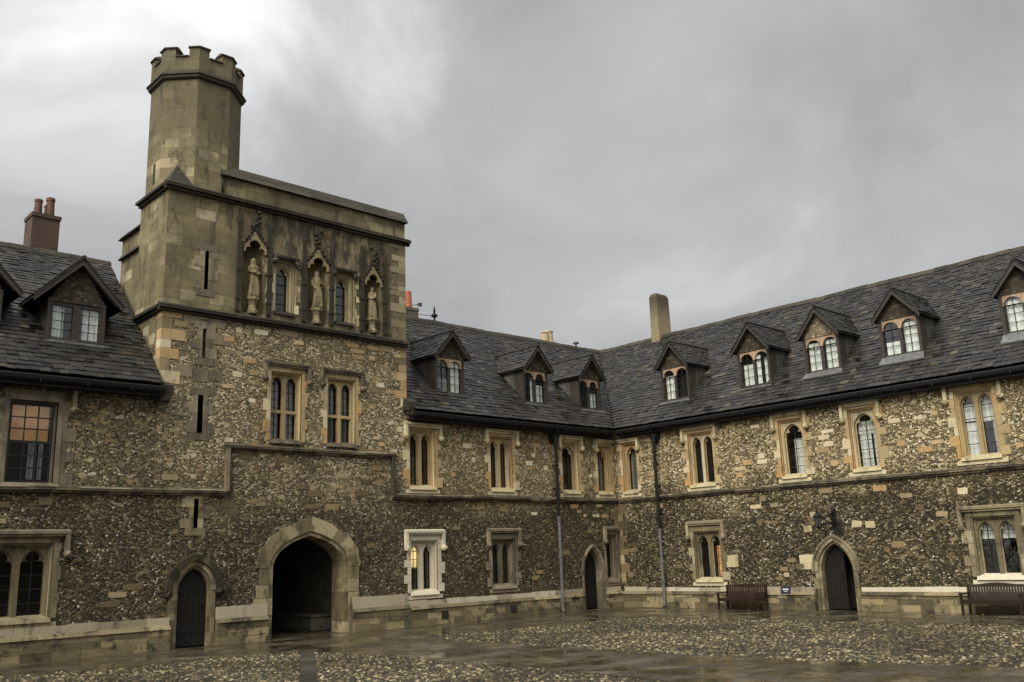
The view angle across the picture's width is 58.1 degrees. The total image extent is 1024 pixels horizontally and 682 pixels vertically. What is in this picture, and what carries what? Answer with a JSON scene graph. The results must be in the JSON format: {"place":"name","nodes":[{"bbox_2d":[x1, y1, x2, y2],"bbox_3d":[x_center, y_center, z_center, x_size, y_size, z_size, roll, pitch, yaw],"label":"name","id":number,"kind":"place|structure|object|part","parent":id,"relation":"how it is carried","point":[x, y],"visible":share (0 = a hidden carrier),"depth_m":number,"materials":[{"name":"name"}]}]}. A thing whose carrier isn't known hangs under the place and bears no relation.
{"place":"outdoors","nodes":[
{"label":"outdoors","id":0,"kind":"place"},
{"bbox_2d":[0,607,1023,681],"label":"paving","id":1,"kind":"structure","parent":0,"point":[414,642],"depth_m":20.44,"materials":[{"name":"grey stone"}]},
{"bbox_2d":[0,197,165,665],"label":"flint range","id":2,"kind":"structure","parent":1,"relation":"on","point":[80,378],"depth_m":23.11,"materials":[{"name":"stone"}]},
{"bbox_2d":[0,529,71,629],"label":"window","id":3,"kind":"structure","parent":2,"relation":"in","point":[16,547],"depth_m":21.94,"materials":[{"name":"stone"}]},
{"bbox_2d":[0,387,77,485],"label":"window","id":4,"kind":"structure","parent":2,"relation":"in","point":[22,420],"depth_m":22.67,"materials":[{"name":"grey stone"}]},
{"bbox_2d":[118,45,417,651],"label":"gate tower","id":5,"kind":"structure","parent":1,"relation":"on","point":[279,501],"depth_m":27.33,"materials":[{"name":"beige stone"}]},
{"bbox_2d":[164,553,223,648],"bbox_3d":[-8.389,6.821,24.307,1.661,2.378,0.389,10,-18,-42],"label":"doorway","id":6,"kind":"structure","parent":5,"relation":"in","point":[191,597],"depth_m":24.38,"materials":[{"name":"stone"}]},
{"bbox_2d":[180,495,209,535],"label":"slit window","id":7,"kind":"structure","parent":5,"relation":"in","point":[189,501],"depth_m":24.75,"materials":[{"name":"stone"}]},
{"bbox_2d":[185,387,212,440],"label":"slit window","id":8,"kind":"structure","parent":5,"relation":"in","point":[191,426],"depth_m":25.40,"materials":[{"name":"grey stone"}]},
{"bbox_2d":[191,320,216,366],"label":"slit window","id":9,"kind":"structure","parent":5,"relation":"in","point":[205,358],"depth_m":25.92,"materials":[{"name":"grey stone"}]},
{"bbox_2d":[193,242,218,297],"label":"slit window","id":10,"kind":"structure","parent":5,"relation":"in","point":[198,283],"depth_m":26.35,"materials":[{"name":"grey stone"}]},
{"bbox_2d":[247,258,260,296],"bbox_3d":[-7.673,-1.883,27.381,0.417,1.233,0.302,10,-18,-42],"label":"statue","id":11,"kind":"object","parent":5,"relation":"on","point":[254,273],"visible":0.98,"depth_m":27.30,"materials":[{"name":"stone"}]},
{"bbox_2d":[271,253,300,316],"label":"window","id":12,"kind":"structure","parent":5,"relation":"in","point":[288,268],"depth_m":28.17,"materials":[{"name":"beige stone"}]},
{"bbox_2d":[262,359,312,444],"bbox_3d":[-6.762,1.843,27.352,1.649,2.445,0.650,10,-18,-42],"label":"window","id":13,"kind":"structure","parent":5,"relation":"in","point":[270,377],"depth_m":27.47,"materials":[{"name":"beige stone"}]},
{"bbox_2d":[311,271,322,307],"bbox_3d":[-6.097,-1.604,28.811,0.417,1.232,0.298,10,-18,-42],"label":"statue","id":14,"kind":"object","parent":5,"relation":"on","point":[316,283],"visible":0.98,"depth_m":28.72,"materials":[{"name":"stone"}]},
{"bbox_2d":[320,366,365,447],"bbox_3d":[-5.360,2.093,28.633,1.626,2.445,0.628,10,-18,-42],"label":"window","id":15,"kind":"structure","parent":5,"relation":"in","point":[340,385],"depth_m":28.74,"materials":[{"name":"beige stone"}]},
{"bbox_2d":[333,266,358,326],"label":"window","id":16,"kind":"structure","parent":5,"relation":"in","point":[346,280],"depth_m":29.60,"materials":[{"name":"beige stone"}]},
{"bbox_2d":[367,287,376,316],"bbox_3d":[-4.574,-1.260,30.158,0.306,1.071,0.283,-1,-13,-5],"label":"statue","id":17,"kind":"object","parent":5,"relation":"on","point":[372,308],"visible":0.98,"depth_m":30.08,"materials":[{"name":"stone"}]},
{"bbox_2d":[402,291,623,626],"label":"flint range","id":18,"kind":"structure","parent":1,"relation":"on","point":[509,473],"depth_m":33.01,"materials":[{"name":"stone"}]},
{"bbox_2d":[402,421,443,493],"bbox_3d":[-3.022,3.858,30.384,1.634,2.325,0.633,10,-18,-42],"label":"window","id":19,"kind":"structure","parent":18,"relation":"in","point":[433,462],"depth_m":30.48,"materials":[{"name":"beige stone"}]},
{"bbox_2d":[404,529,447,599],"bbox_3d":[-2.860,7.159,29.628,1.674,2.165,0.580,10,-18,-42],"label":"window","id":20,"kind":"structure","parent":18,"relation":"in","point":[419,539],"depth_m":29.71,"materials":[{"name":"stone"}]},
{"bbox_2d":[484,427,519,495],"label":"window","id":21,"kind":"structure","parent":18,"relation":"in","point":[490,434],"depth_m":32.85,"materials":[{"name":"beige stone"}]},
{"bbox_2d":[486,528,522,592],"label":"window","id":22,"kind":"structure","parent":18,"relation":"in","point":[498,540],"depth_m":32.00,"materials":[{"name":"grey stone"}]},
{"bbox_2d":[557,434,584,496],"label":"window","id":23,"kind":"structure","parent":18,"relation":"in","point":[564,441],"depth_m":35.20,"materials":[{"name":"beige stone"}]},
{"bbox_3d":[2.966,8.882,34.796,1.362,2.355,0.405,10,-18,-42],"label":"doorway","id":24,"kind":"part","parent":18,"relation":"part of","materials":[{"name":"grey stone"}]},
{"bbox_2d":[592,438,615,497],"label":"window","id":25,"kind":"structure","parent":18,"relation":"in","point":[602,451],"depth_m":36.48,"materials":[{"name":"beige stone"}]},
{"bbox_2d":[602,526,621,585],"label":"window","id":26,"kind":"structure","parent":18,"relation":"in","point":[609,532],"depth_m":35.74,"materials":[{"name":"grey stone"}]},
{"bbox_2d":[716,583,767,610],"bbox_3d":[7.761,8.623,31.095,0.670,0.845,1.620,10,-18,-42],"label":"garden bench","id":27,"kind":"object","parent":1,"relation":"on","point":[750,593],"visible":1,"depth_m":31.20,"materials":[{"name":"brown wood"}]},
{"bbox_2d":[781,587,791,610],"bbox_3d":[8.929,8.372,29.968,0.260,0.742,0.380,10,-18,-42],"label":"notice stand","id":28,"kind":"object","parent":1,"relation":"on","point":[785,590],"visible":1,"depth_m":29.98,"materials":[{"name":"blue"}]},
{"bbox_2d":[599,246,1023,613],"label":"flint range","id":29,"kind":"structure","parent":1,"relation":"on","point":[884,419],"depth_m":30.45,"materials":[{"name":"stone"}]},
{"bbox_2d":[616,436,642,497],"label":"window","id":30,"kind":"structure","parent":29,"relation":"in","point":[625,478],"depth_m":36.37,"materials":[{"name":"beige stone"}]},
{"bbox_2d":[679,423,720,491],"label":"window","id":31,"kind":"structure","parent":29,"relation":"in","point":[702,436],"depth_m":33.94,"materials":[{"name":"beige stone"}]},
{"bbox_2d":[685,519,730,585],"bbox_3d":[7.086,7.594,33.075,0.582,2.275,1.731,10,-18,-42],"label":"window","id":32,"kind":"structure","parent":29,"relation":"in","point":[709,532],"depth_m":33.14,"materials":[{"name":"stone"}]},
{"bbox_2d":[769,409,814,482],"bbox_3d":[9.536,3.558,31.199,0.611,2.405,1.489,10,-18,-42],"label":"window","id":33,"kind":"structure","parent":29,"relation":"in","point":[802,423],"depth_m":31.30,"materials":[{"name":"beige stone"}]},
{"bbox_2d":[813,507,837,528],"bbox_3d":[10.012,5.659,29.502,0.868,0.670,0.302,2,-14,-15],"label":"wall lantern","id":34,"kind":"object","parent":29,"relation":"attached to","point":[817,517],"depth_m":29.45,"materials":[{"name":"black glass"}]},
{"bbox_3d":[10.501,7.386,29.518,0.626,2.339,1.651,10,-18,-42],"label":"doorway","id":35,"kind":"part","parent":29,"relation":"part of","materials":[{"name":"stone"}]},
{"bbox_2d":[838,398,888,476],"bbox_3d":[11.261,3.078,29.365,0.650,2.385,1.500,10,-18,-42],"label":"window","id":36,"kind":"structure","parent":29,"relation":"in","point":[865,428],"depth_m":29.52,"materials":[{"name":"beige stone"}]},
{"bbox_2d":[941,379,1011,465],"bbox_3d":[13.613,2.335,26.924,0.639,2.495,1.772,10,-18,-42],"label":"window","id":37,"kind":"structure","parent":29,"relation":"in","point":[972,439],"depth_m":27.05,"materials":[{"name":"beige stone"}]},
{"bbox_2d":[956,503,1023,583],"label":"window","id":38,"kind":"structure","parent":29,"relation":"in","point":[990,525],"depth_m":26.22,"materials":[{"name":"stone"}]},
{"bbox_2d":[958,582,1023,615],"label":"garden bench","id":39,"kind":"object","parent":1,"relation":"on","point":[978,599],"visible":1,"depth_m":25.51,"materials":[{"name":"brown wood"}]},
{"bbox_2d":[0,616,1023,681],"bbox_3d":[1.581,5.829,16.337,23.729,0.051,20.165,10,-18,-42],"label":"cobbles","id":40,"kind":"object","parent":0,"point":[713,638],"visible":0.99,"depth_m":19.11,"materials":[{"name":"grey stone"}]},
{"bbox_2d":[300,653,317,681],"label":"drain channel","id":41,"kind":"object","parent":40,"relation":"on","point":[308,672],"visible":0.94,"depth_m":18.10,"materials":[{"name":"stone"}]},
{"bbox_2d":[0,0,1023,349],"label":"sky","id":42,"kind":"structure","parent":0,"point":[558,166],"materials":[{"name":"grey"}]},
{"bbox_2d":[579,609,1010,654],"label":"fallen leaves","id":43,"kind":"object","parent":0,"point":[837,624],"visible":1,"depth_m":23.70,"materials":[{"name":"brown plant"}]}
]}

